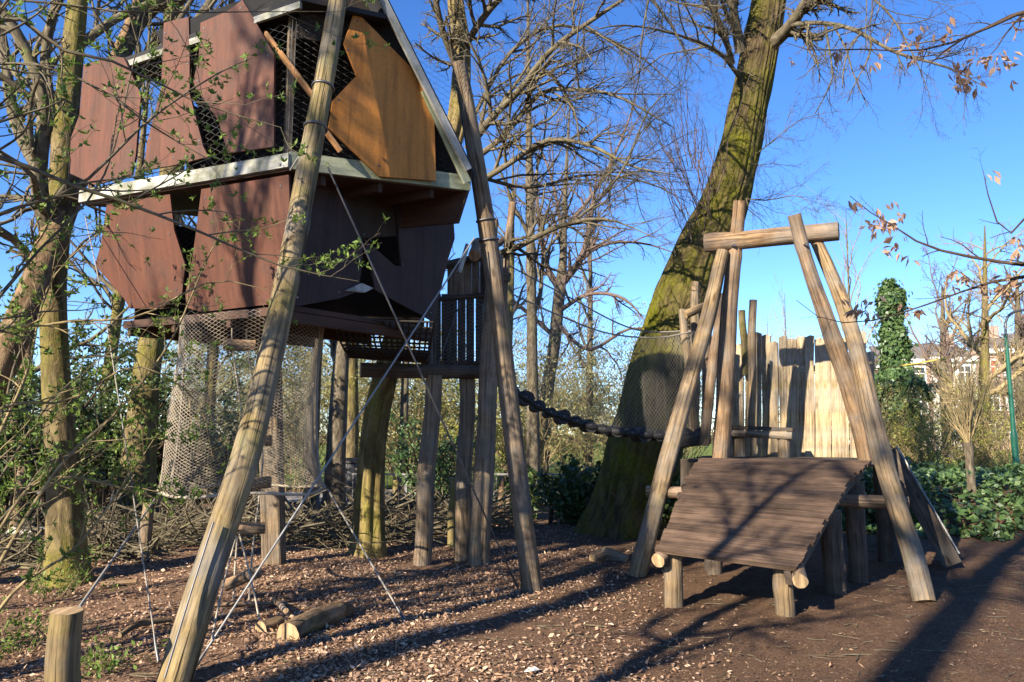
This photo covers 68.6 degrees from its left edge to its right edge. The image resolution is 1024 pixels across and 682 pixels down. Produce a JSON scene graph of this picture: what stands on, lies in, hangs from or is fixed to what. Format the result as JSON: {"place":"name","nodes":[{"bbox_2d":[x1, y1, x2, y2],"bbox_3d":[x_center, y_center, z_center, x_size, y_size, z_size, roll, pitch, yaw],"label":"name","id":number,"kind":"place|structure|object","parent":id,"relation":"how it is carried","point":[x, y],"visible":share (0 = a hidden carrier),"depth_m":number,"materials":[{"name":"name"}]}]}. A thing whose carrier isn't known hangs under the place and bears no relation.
{"place":"outdoors","nodes":[
{"label":"outdoors","id":0,"kind":"place"},
{"bbox_2d":[346,458,357,505],"bbox_3d":[-3.633,3.166,16.941,0.600,1.045,0.600,0,-7,0],"label":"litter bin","id":1,"kind":"object","parent":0,"point":[351,464],"visible":0.43,"depth_m":16.71,"materials":[{"name":"metal"}]},
{"bbox_2d":[0,435,1023,681],"bbox_3d":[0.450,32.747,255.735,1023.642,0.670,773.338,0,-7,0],"label":"ground","id":2,"kind":"structure","parent":0,"point":[774,645],"depth_m":6.51,"materials":[{"name":"soil"}]},
{"bbox_2d":[9,460,30,528],"bbox_3d":[-7.119,2.357,10.821,0.237,1.269,0.162,0,-7,0],"label":"stake","id":3,"kind":"object","parent":2,"relation":"on","point":[20,491],"visible":0.34,"depth_m":10.80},
{"bbox_2d":[0,584,75,660],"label":"weed clump","id":4,"kind":"object","parent":2,"relation":"on","point":[24,628],"visible":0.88,"depth_m":5.72,"materials":[{"name":"green plant"}]},
{"bbox_2d":[44,607,83,681],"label":"wooden post","id":5,"kind":"object","parent":2,"relation":"on","point":[62,663],"visible":1,"depth_m":4.31,"materials":[{"name":"brown wood"}]},
{"bbox_2d":[77,493,158,607],"bbox_3d":[-3.038,1.546,5.966,0.022,0.456,3.126,2,-7,-17],"label":"ground rope","id":6,"kind":"object","parent":5,"relation":"attached to","point":[106,567],"visible":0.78,"depth_m":5.28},
{"bbox_2d":[2,170,133,507],"bbox_3d":[-8.960,-1.006,15.181,4.015,9.103,1.916,-5,-9,35],"label":"slim tree","id":7,"kind":"object","parent":2,"relation":"on","point":[86,342],"visible":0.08,"depth_m":14.76,"materials":[{"name":"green plant"}]},
{"bbox_2d":[6,552,130,601],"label":"weed clump","id":8,"kind":"object","parent":2,"relation":"on","point":[45,589],"visible":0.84,"depth_m":7.44,"materials":[{"name":"green plant"}]},
{"bbox_2d":[0,265,137,538],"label":"elder shrub","id":9,"kind":"object","parent":2,"relation":"on","point":[39,463],"visible":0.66,"depth_m":6.93,"materials":[{"name":"green plant"}]},
{"bbox_2d":[5,1,160,512],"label":"slim tree","id":10,"kind":"object","parent":2,"relation":"on","point":[115,307],"visible":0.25,"depth_m":16.30,"materials":[{"name":"brown plant"}]},
{"bbox_2d":[0,338,179,535],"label":"evergreen bush","id":11,"kind":"object","parent":2,"relation":"on","point":[80,421],"visible":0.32,"depth_m":11.40,"materials":[{"name":"green plant"}]},
{"bbox_2d":[0,341,181,502],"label":"evergreen bush","id":12,"kind":"object","parent":2,"relation":"on","point":[88,363],"visible":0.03,"depth_m":16.61,"materials":[{"name":"green plant"}]},
{"bbox_2d":[0,482,211,575],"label":"brushwood","id":13,"kind":"object","parent":2,"relation":"on","point":[19,551],"visible":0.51,"depth_m":9.69,"materials":[{"name":"brown plant"}]},
{"bbox_2d":[0,0,217,404],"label":"leaning tree","id":14,"kind":"object","parent":2,"relation":"on","point":[6,360],"visible":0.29,"depth_m":8.43,"materials":[{"name":"brown plant"}]},
{"bbox_2d":[0,0,223,587],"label":"mossy tree","id":15,"kind":"object","parent":2,"relation":"on","point":[64,533],"visible":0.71,"depth_m":8.40,"materials":[{"name":"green plant"}]},
{"bbox_2d":[85,217,159,660],"bbox_3d":[-3.471,0.486,6.588,0.043,3.885,3.022,6,-9,-42],"label":"white cable","id":16,"kind":"object","parent":2,"relation":"on","point":[157,650],"visible":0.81,"depth_m":5.96,"materials":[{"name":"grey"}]},
{"bbox_2d":[81,623,167,678],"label":"weed clump","id":17,"kind":"object","parent":2,"relation":"on","point":[97,666],"visible":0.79,"depth_m":5.01,"materials":[{"name":"green plant"}]},
{"bbox_2d":[0,463,252,540],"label":"brushwood","id":18,"kind":"object","parent":2,"relation":"on","point":[42,517],"visible":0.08,"depth_m":11.53,"materials":[{"name":"brown plant"}]},
{"bbox_2d":[0,285,255,517],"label":"evergreen bush","id":19,"kind":"object","parent":2,"relation":"on","point":[111,409],"visible":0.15,"depth_m":13.31,"materials":[{"name":"green plant"}]},
{"bbox_2d":[137,502,154,559],"bbox_3d":[-4.730,2.477,9.699,0.170,0.758,0.158,3,-8,-21],"label":"stake","id":20,"kind":"object","parent":2,"relation":"on","point":[149,528],"visible":0.55,"depth_m":9.65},
{"bbox_2d":[0,195,314,611],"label":"elder shrub","id":21,"kind":"object","parent":2,"relation":"on","point":[29,575],"visible":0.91,"depth_m":5.93,"materials":[{"name":"green plant"}]},
{"bbox_2d":[107,0,235,527],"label":"mossy tree","id":22,"kind":"object","parent":2,"relation":"on","point":[154,352],"visible":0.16,"depth_m":12.39,"materials":[{"name":"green plant"}]},
{"bbox_2d":[88,337,258,515],"bbox_3d":[-6.189,1.701,14.406,3.078,3.468,3.004,0,-7,0],"label":"evergreen bush","id":23,"kind":"object","parent":2,"relation":"on","point":[163,420],"visible":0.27,"depth_m":13.97,"materials":[{"name":"green plant"}]},
{"bbox_2d":[138,2,218,503],"bbox_3d":[-7.134,-2.770,17.379,3.386,13.139,4.496,0,-7,0],"label":"slim tree","id":24,"kind":"object","parent":2,"relation":"on","point":[211,349],"visible":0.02,"depth_m":17.37,"materials":[{"name":"brown plant"}]},
{"bbox_2d":[0,0,389,434],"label":"elder shrub","id":25,"kind":"object","parent":2,"relation":"on","point":[30,24],"visible":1,"depth_m":4.90,"materials":[{"name":"green plant"}]},
{"bbox_2d":[167,340,328,472],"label":"shrub","id":26,"kind":"object","parent":2,"relation":"on","point":[288,347],"visible":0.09,"depth_m":23.48,"materials":[{"name":"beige plant"}]},
{"bbox_2d":[156,0,346,681],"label":"leaning pole","id":27,"kind":"object","parent":2,"relation":"on","point":[235,489],"visible":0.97,"depth_m":5.59,"materials":[{"name":"brown wood"}]},
{"bbox_2d":[164,522,213,677],"bbox_3d":[-2.072,1.634,4.819,0.031,0.884,0.441,-1,-7,12],"label":"steel cable","id":28,"kind":"object","parent":27,"relation":"attached to","point":[185,609],"visible":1,"depth_m":4.82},
{"bbox_2d":[255,616,284,632],"bbox_3d":[-1.953,2.310,6.080,0.128,0.122,0.215,-4,-8,30],"label":"fallen log","id":29,"kind":"object","parent":2,"relation":"on","point":[266,624],"visible":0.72,"depth_m":6.02,"materials":[{"name":"brown wood"}]},
{"bbox_2d":[256,344,285,566],"bbox_3d":[-2.936,1.437,9.173,0.290,2.815,0.632,0,-7,0],"label":"post","id":30,"kind":"object","parent":2,"relation":"on","point":[272,511],"visible":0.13,"depth_m":9.07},
{"bbox_2d":[70,0,476,346],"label":"tree house","id":31,"kind":"structure","parent":30,"relation":"on","point":[393,149],"depth_m":7.45,"materials":[{"name":"red paint"}]},
{"bbox_2d":[210,328,271,645],"bbox_3d":[-2.381,1.135,6.518,0.501,2.965,1.722,2,-7,-15],"label":"rope ladder","id":32,"kind":"object","parent":31,"relation":"hanging from","point":[237,580],"visible":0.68,"depth_m":7.15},
{"bbox_2d":[157,309,325,498],"bbox_3d":[-2.683,0.653,7.627,1.600,1.751,1.590,0,-7,0],"label":"rope net","id":33,"kind":"object","parent":31,"relation":"hanging from","point":[309,421],"visible":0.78,"depth_m":7.34,"materials":[{"name":"fabric"}]},
{"bbox_2d":[327,489,405,619],"bbox_3d":[-1.374,1.949,6.972,1.288,1.070,0.028,-7,-10,44],"label":"ground rope","id":34,"kind":"object","parent":33,"relation":"attached to","point":[380,579],"visible":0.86,"depth_m":6.90,"materials":[{"name":"fabric"}]},
{"bbox_2d":[335,319,434,360],"bbox_3d":[-1.454,0.010,8.612,1.048,0.267,1.791,1,-7,-8],"label":"climbing net","id":35,"kind":"object","parent":31,"relation":"attached to","point":[371,353],"visible":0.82,"depth_m":8.40,"materials":[{"name":"fabric"}]},
{"bbox_2d":[90,467,473,554],"bbox_3d":[-3.392,2.685,11.000,5.735,1.734,3.993,0,-7,0],"label":"brushwood","id":36,"kind":"object","parent":2,"relation":"on","point":[302,524],"visible":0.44,"depth_m":10.83,"materials":[{"name":"brown plant"}]},
{"bbox_2d":[185,335,382,492],"bbox_3d":[-6.194,1.475,20.751,6.196,5.518,6.003,5,-9,-37],"label":"shrub","id":37,"kind":"object","parent":2,"relation":"on","point":[321,402],"visible":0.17,"depth_m":19.87,"materials":[{"name":"green plant"}]},
{"bbox_2d":[301,339,323,506],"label":"slim tree","id":38,"kind":"object","parent":2,"relation":"on","point":[319,399],"visible":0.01,"depth_m":16.77,"materials":[{"name":"brown plant"}]},
{"bbox_2d":[277,602,354,641],"bbox_3d":[-1.596,2.283,6.189,0.211,0.200,0.996,-2,-7,14],"label":"fallen log","id":39,"kind":"object","parent":2,"relation":"on","point":[315,619],"visible":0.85,"depth_m":5.99,"materials":[{"name":"wood"}]},
{"bbox_2d":[320,340,350,514],"bbox_3d":[-3.202,-0.965,16.440,3.051,9.335,1.568,6,-9,-42],"label":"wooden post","id":40,"kind":"object","parent":2,"relation":"on","point":[335,471],"visible":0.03,"depth_m":15.25,"materials":[{"name":"brown plant"}]},
{"bbox_2d":[197,237,474,666],"bbox_3d":[-1.307,0.625,6.443,0.028,3.704,2.922,-6,-9,39],"label":"steel cable","id":41,"kind":"object","parent":2,"relation":"on","point":[281,534],"visible":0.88,"depth_m":6.08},
{"bbox_2d":[346,343,358,457],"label":"slim tree","id":42,"kind":"object","parent":2,"relation":"on","point":[352,445],"visible":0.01,"depth_m":18.28,"materials":[{"name":"brown plant"}]},
{"bbox_2d":[286,324,457,466],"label":"shrub","id":43,"kind":"object","parent":2,"relation":"on","point":[365,382],"visible":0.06,"depth_m":21.75,"materials":[{"name":"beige plant"}]},
{"bbox_2d":[294,346,519,490],"bbox_3d":[-2.476,2.088,19.753,5.491,3.926,4.916,0,-7,0],"label":"shrub","id":44,"kind":"object","parent":2,"relation":"on","point":[415,398],"visible":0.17,"depth_m":19.69,"materials":[{"name":"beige plant"}]},
{"bbox_2d":[397,87,455,495],"bbox_3d":[-2.528,-1.364,19.551,2.543,10.876,2.008,-4,-8,32],"label":"slim tree","id":45,"kind":"object","parent":2,"relation":"on","point":[404,400],"visible":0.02,"depth_m":18.86,"materials":[{"name":"brown plant"}]},
{"bbox_2d":[345,201,515,565],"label":"log tower","id":46,"kind":"structure","parent":2,"relation":"on","point":[466,287],"depth_m":9.55,"materials":[{"name":"brown wood"}]},
{"bbox_2d":[508,266,690,429],"bbox_3d":[1.285,0.125,10.669,2.748,2.400,0.102,1,-7,-6],"label":"bridge net","id":47,"kind":"object","parent":46,"relation":"attached to","point":[625,326],"visible":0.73,"depth_m":10.63,"materials":[{"name":"grey fabric"}]},
{"bbox_2d":[510,293,702,432],"bbox_3d":[1.299,0.314,10.079,2.706,1.881,0.100,1,-7,-7],"label":"bridge net","id":48,"kind":"object","parent":46,"relation":"attached to","point":[580,324],"visible":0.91,"depth_m":10.04,"materials":[{"name":"grey fabric"}]},
{"bbox_2d":[386,400,477,513],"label":"evergreen bush","id":49,"kind":"object","parent":2,"relation":"on","point":[443,452],"visible":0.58,"depth_m":13.94,"materials":[{"name":"green plant"}]},
{"bbox_2d":[321,441,553,543],"bbox_3d":[-1.202,2.653,12.540,3.716,1.967,3.506,-2,-7,13],"label":"brushwood","id":50,"kind":"object","parent":2,"relation":"on","point":[495,521],"visible":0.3,"depth_m":12.12,"materials":[{"name":"brown plant"}]},
{"bbox_2d":[317,473,561,507],"bbox_3d":[-1.445,3.293,16.340,5.586,0.845,0.070,0,-7,0],"label":"metal railing","id":51,"kind":"object","parent":2,"relation":"on","point":[387,474],"visible":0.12,"depth_m":16.35,"materials":[{"name":"metal"}]},
{"bbox_2d":[0,523,884,681],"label":"leaf litter","id":52,"kind":"object","parent":2,"relation":"on","point":[357,628],"visible":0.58,"depth_m":6.44,"materials":[{"name":"plant"}]},
{"bbox_2d":[359,349,526,477],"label":"shrub","id":53,"kind":"object","parent":2,"relation":"on","point":[477,383],"visible":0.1,"depth_m":23.45,"materials":[{"name":"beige plant"}]},
{"bbox_2d":[387,379,505,478],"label":"shrub","id":54,"kind":"object","parent":2,"relation":"on","point":[499,428],"visible":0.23,"depth_m":19.74,"materials":[{"name":"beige plant"}]},
{"bbox_2d":[447,477,454,545],"bbox_3d":[-0.863,2.455,10.812,0.130,0.968,0.122,0,-7,0],"label":"stake","id":55,"kind":"object","parent":2,"relation":"on","point":[451,523],"visible":0.84,"depth_m":10.76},
{"bbox_2d":[452,60,542,593],"bbox_3d":[-0.146,-0.146,7.972,1.132,5.683,0.245,5,-8,-34],"label":"leaning pole","id":56,"kind":"object","parent":2,"relation":"on","point":[529,566],"visible":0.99,"depth_m":7.91,"materials":[{"name":"wood"}]},
{"bbox_2d":[327,167,518,588],"bbox_3d":[-0.792,0.524,7.291,2.419,3.981,0.028,7,-10,-44],"label":"steel cable","id":57,"kind":"object","parent":56,"relation":"attached to","point":[401,330],"visible":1,"depth_m":7.22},
{"bbox_2d":[467,87,536,479],"bbox_3d":[-0.447,-1.535,21.752,1.689,11.756,2.860,4,-8,-32],"label":"slim tree","id":58,"kind":"object","parent":2,"relation":"on","point":[504,466],"visible":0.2,"depth_m":21.44,"materials":[{"name":"brown plant"}]},
{"bbox_2d":[0,519,1023,681],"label":"wood chips","id":59,"kind":"object","parent":2,"relation":"on","point":[987,640],"visible":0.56,"depth_m":6.13,"materials":[{"name":"wood"}]},
{"bbox_2d":[0,491,1023,681],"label":"fallen twigs","id":60,"kind":"object","parent":2,"relation":"on","point":[182,566],"depth_m":6.24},
{"bbox_2d":[448,296,597,476],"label":"shrub","id":61,"kind":"object","parent":2,"relation":"on","point":[544,453],"visible":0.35,"depth_m":20.36,"materials":[{"name":"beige plant"}]},
{"bbox_2d":[493,468,558,520],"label":"ivy clump","id":62,"kind":"object","parent":2,"relation":"on","point":[535,507],"visible":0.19,"depth_m":13.99,"materials":[{"name":"green plant"}]},
{"bbox_2d":[486,0,616,507],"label":"slim tree","id":63,"kind":"object","parent":2,"relation":"on","point":[533,446],"visible":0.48,"depth_m":17.41,"materials":[{"name":"brown plant"}]},
{"bbox_2d":[347,0,774,559],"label":"arching tree","id":64,"kind":"object","parent":2,"relation":"on","point":[368,518],"visible":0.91,"depth_m":10.46,"materials":[{"name":"yellow plant"}]},
{"bbox_2d":[527,450,604,524],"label":"ivy clump","id":65,"kind":"object","parent":2,"relation":"on","point":[574,489],"visible":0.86,"depth_m":13.14,"materials":[{"name":"green plant"}]},
{"bbox_2d":[522,374,622,481],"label":"shrub","id":66,"kind":"object","parent":2,"relation":"on","point":[583,443],"visible":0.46,"depth_m":21.41,"materials":[{"name":"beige plant"}]},
{"bbox_2d":[491,55,676,472],"bbox_3d":[2.353,-2.458,24.492,8.102,15.268,5.477,0,-7,0],"label":"bare tree","id":67,"kind":"object","parent":2,"relation":"on","point":[562,280],"visible":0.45,"depth_m":24.02,"materials":[{"name":"brown plant"}]},
{"bbox_2d":[562,168,633,472],"bbox_3d":[3.021,-0.954,30.639,2.946,12.768,4.944,-4,-8,30],"label":"slim tree","id":68,"kind":"object","parent":2,"relation":"on","point":[589,282],"visible":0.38,"depth_m":30.34,"materials":[{"name":"brown plant"}]},
{"bbox_2d":[589,547,628,561],"bbox_3d":[1.204,2.679,9.368,0.493,0.204,0.271,0,-7,0],"label":"fallen log","id":69,"kind":"object","parent":2,"relation":"on","point":[605,553],"visible":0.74,"depth_m":9.30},
{"bbox_2d":[525,313,701,461],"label":"shrub","id":70,"kind":"object","parent":2,"relation":"on","point":[599,414],"visible":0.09,"depth_m":30.30,"materials":[{"name":"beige plant"}]},
{"bbox_2d":[643,475,680,531],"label":"ivy clump","id":71,"kind":"object","parent":2,"relation":"on","point":[669,505],"visible":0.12,"depth_m":11.58,"materials":[{"name":"green plant"}]},
{"bbox_2d":[493,0,1020,540],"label":"oak tree","id":72,"kind":"object","parent":2,"relation":"on","point":[615,508],"visible":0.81,"depth_m":12.21,"materials":[{"name":"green plant"}]},
{"bbox_2d":[652,458,871,616],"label":"ramp","id":73,"kind":"structure","parent":2,"relation":"on","point":[781,517],"depth_m":7.38,"materials":[{"name":"brown wood"}]},
{"bbox_2d":[627,200,935,602],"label":"log arch","id":74,"kind":"structure","parent":2,"relation":"on","point":[854,376],"depth_m":8.55,"materials":[{"name":"wood"}]},
{"bbox_2d":[679,281,894,561],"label":"play platform","id":75,"kind":"structure","parent":2,"relation":"on","point":[885,542],"depth_m":10.12,"materials":[{"name":"brown wood"}]},
{"bbox_2d":[517,387,700,442],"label":"rubber bridge","id":76,"kind":"structure","parent":75,"relation":"attached to","point":[635,434],"depth_m":9.97,"materials":[{"name":"rubber"}]},
{"bbox_2d":[731,426,793,457],"bbox_3d":[3.376,1.362,10.205,0.857,0.431,0.405,-3,-8,24],"label":"bench","id":77,"kind":"object","parent":75,"relation":"on","point":[783,436],"visible":0.94,"depth_m":10.05,"materials":[{"name":"brown wood"}]},
{"bbox_2d":[729,331,874,457],"bbox_3d":[4.154,0.803,10.967,2.118,1.964,0.239,-5,-8,33],"label":"palisade","id":78,"kind":"object","parent":75,"relation":"attached to","point":[785,372],"visible":0.56,"depth_m":10.90,"materials":[{"name":"brown wood"}]},
{"bbox_2d":[759,10,1023,344],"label":"beech tree","id":79,"kind":"object","parent":2,"relation":"on","point":[892,224],"visible":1,"depth_m":5.10,"materials":[{"name":"brown plant"}]},
{"bbox_2d":[872,277,935,465],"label":"ivy column","id":80,"kind":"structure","parent":2,"relation":"on","point":[895,346],"depth_m":24.79,"materials":[{"name":"green plant"}]},
{"bbox_2d":[839,455,971,524],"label":"ivy clump","id":81,"kind":"object","parent":2,"relation":"on","point":[867,479],"visible":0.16,"depth_m":12.14,"materials":[{"name":"green plant"}]},
{"bbox_2d":[892,446,961,567],"bbox_3d":[5.156,2.049,9.512,0.663,1.410,1.214,4,-8,-31],"label":"slide","id":82,"kind":"object","parent":2,"relation":"on","point":[937,535],"visible":0.76,"depth_m":9.20,"materials":[{"name":"grey metal"}]},
{"bbox_2d":[848,366,1009,470],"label":"shrub","id":83,"kind":"object","parent":2,"relation":"on","point":[929,444],"visible":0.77,"depth_m":22.75,"materials":[{"name":"green plant"}]},
{"bbox_2d":[837,460,1023,541],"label":"ivy ground cover","id":84,"kind":"object","parent":2,"relation":"on","point":[1010,474],"visible":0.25,"depth_m":12.62,"materials":[{"name":"green plant"}]},
{"bbox_2d":[918,334,1012,499],"bbox_3d":[8.188,1.303,13.411,1.392,3.217,1.358,3,-8,-22],"label":"pollard tree","id":85,"kind":"object","parent":2,"relation":"on","point":[965,432],"visible":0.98,"depth_m":13.41,"materials":[{"name":"brown plant"}]},
{"bbox_2d":[921,321,1023,458],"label":"shrub","id":86,"kind":"object","parent":2,"relation":"on","point":[1022,402],"visible":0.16,"depth_m":32.33,"materials":[{"name":"beige plant"}]},
{"bbox_2d":[973,352,1023,458],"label":"shrub","id":87,"kind":"object","parent":2,"relation":"on","point":[1017,419],"visible":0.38,"depth_m":28.84,"materials":[{"name":"beige plant"}]},
{"bbox_2d":[1004,309,1023,463],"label":"street lamp","id":88,"kind":"object","parent":2,"relation":"on","point":[1014,445],"visible":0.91,"depth_m":20.92,"materials":[{"name":"metal"}]},
{"bbox_2d":[0,0,1023,434],"label":"sky","id":89,"kind":"structure","parent":0,"point":[940,178],"materials":[{"name":"blue"}]},
{"bbox_2d":[81,442,1011,487],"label":"park lawn","id":90,"kind":"structure","parent":0,"point":[390,477],"depth_m":40.55,"materials":[{"name":"green plant"}]},
{"bbox_2d":[71,280,329,468],"bbox_3d":[-12.299,1.100,31.229,10.271,8.758,12.334,0,-7,0],"label":"shrub","id":91,"kind":"object","parent":90,"relation":"on","point":[171,349],"visible":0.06,"depth_m":30.47,"materials":[{"name":"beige plant"}]},
{"bbox_2d":[134,338,373,473],"bbox_3d":[-8.737,1.753,30.459,9.759,7.283,11.946,0,-7,0],"label":"shrub","id":92,"kind":"object","parent":90,"relation":"on","point":[330,365],"visible":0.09,"depth_m":29.29,"materials":[{"name":"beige plant"}]},
{"bbox_2d":[283,313,498,467],"bbox_3d":[-4.593,1.453,30.421,9.491,8.369,9.841,-3,-8,25],"label":"shrub","id":93,"kind":"object","parent":90,"relation":"on","point":[452,393],"visible":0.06,"depth_m":29.96,"materials":[{"name":"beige plant"}]},
{"bbox_2d":[362,322,638,468],"bbox_3d":[-0.378,2.184,30.092,12.081,6.935,7.229,2,-7,-13],"label":"shrub","id":94,"kind":"object","parent":90,"relation":"on","point":[559,442],"visible":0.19,"depth_m":29.47,"materials":[{"name":"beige plant"}]},
{"bbox_2d":[442,324,578,478],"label":"shrub","id":95,"kind":"object","parent":90,"relation":"on","point":[544,420],"visible":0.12,"depth_m":22.83,"materials":[{"name":"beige plant"}]},
{"bbox_2d":[410,301,649,469],"bbox_3d":[1.308,1.205,33.399,11.053,9.107,10.726,0,-7,0],"label":"shrub","id":96,"kind":"object","parent":90,"relation":"on","point":[520,364],"visible":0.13,"depth_m":32.23,"materials":[{"name":"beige plant"}]},
{"bbox_2d":[806,185,905,345],"bbox_3d":[14.143,-0.568,30.183,3.604,11.885,2.728,-4,-8,30],"label":"sapling","id":97,"kind":"object","parent":90,"relation":"on","point":[847,266],"visible":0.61,"depth_m":30.56,"materials":[{"name":"brown plant"}]},
{"bbox_2d":[814,369,927,459],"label":"shrub","id":98,"kind":"object","parent":90,"relation":"on","point":[887,414],"visible":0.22,"depth_m":23.25,"materials":[{"name":"green plant"}]},
{"bbox_2d":[869,336,935,449],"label":"town house","id":99,"kind":"structure","parent":90,"relation":"on","point":[924,367],"depth_m":72.11,"materials":[{"name":"red brick"}]},
{"bbox_2d":[913,334,977,449],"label":"town house","id":100,"kind":"structure","parent":90,"relation":"on","point":[936,354],"depth_m":72.16,"materials":[{"name":"beige paint"}]},
{"bbox_2d":[874,339,1016,462],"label":"shrub","id":101,"kind":"object","parent":90,"relation":"on","point":[948,445],"visible":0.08,"depth_m":30.25,"materials":[{"name":"beige plant"}]},
{"bbox_2d":[875,216,1023,468],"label":"park tree","id":102,"kind":"object","parent":90,"relation":"on","point":[982,351],"visible":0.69,"depth_m":27.20,"materials":[{"name":"brown plant"}]},
{"bbox_2d":[905,236,997,460],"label":"park tree","id":103,"kind":"object","parent":90,"relation":"on","point":[942,337],"visible":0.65,"depth_m":44.03,"materials":[{"name":"brown plant"}]},
{"bbox_2d":[915,334,1023,470],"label":"shrub","id":104,"kind":"object","parent":90,"relation":"on","point":[959,461],"visible":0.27,"depth_m":25.62,"materials":[{"name":"beige plant"}]},
{"bbox_2d":[923,368,1023,467],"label":"shrub","id":105,"kind":"object","parent":90,"relation":"on","point":[983,453],"visible":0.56,"depth_m":23.88,"materials":[{"name":"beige plant"}]},
{"bbox_2d":[956,326,1023,449],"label":"town house","id":106,"kind":"structure","parent":90,"relation":"on","point":[991,346],"depth_m":72.33,"materials":[{"name":"red brick"}]},
{"bbox_2d":[964,265,1023,459],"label":"park tree","id":107,"kind":"object","parent":90,"relation":"on","point":[1018,317],"visible":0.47,"depth_m":38.26,"materials":[{"name":"brown plant"}]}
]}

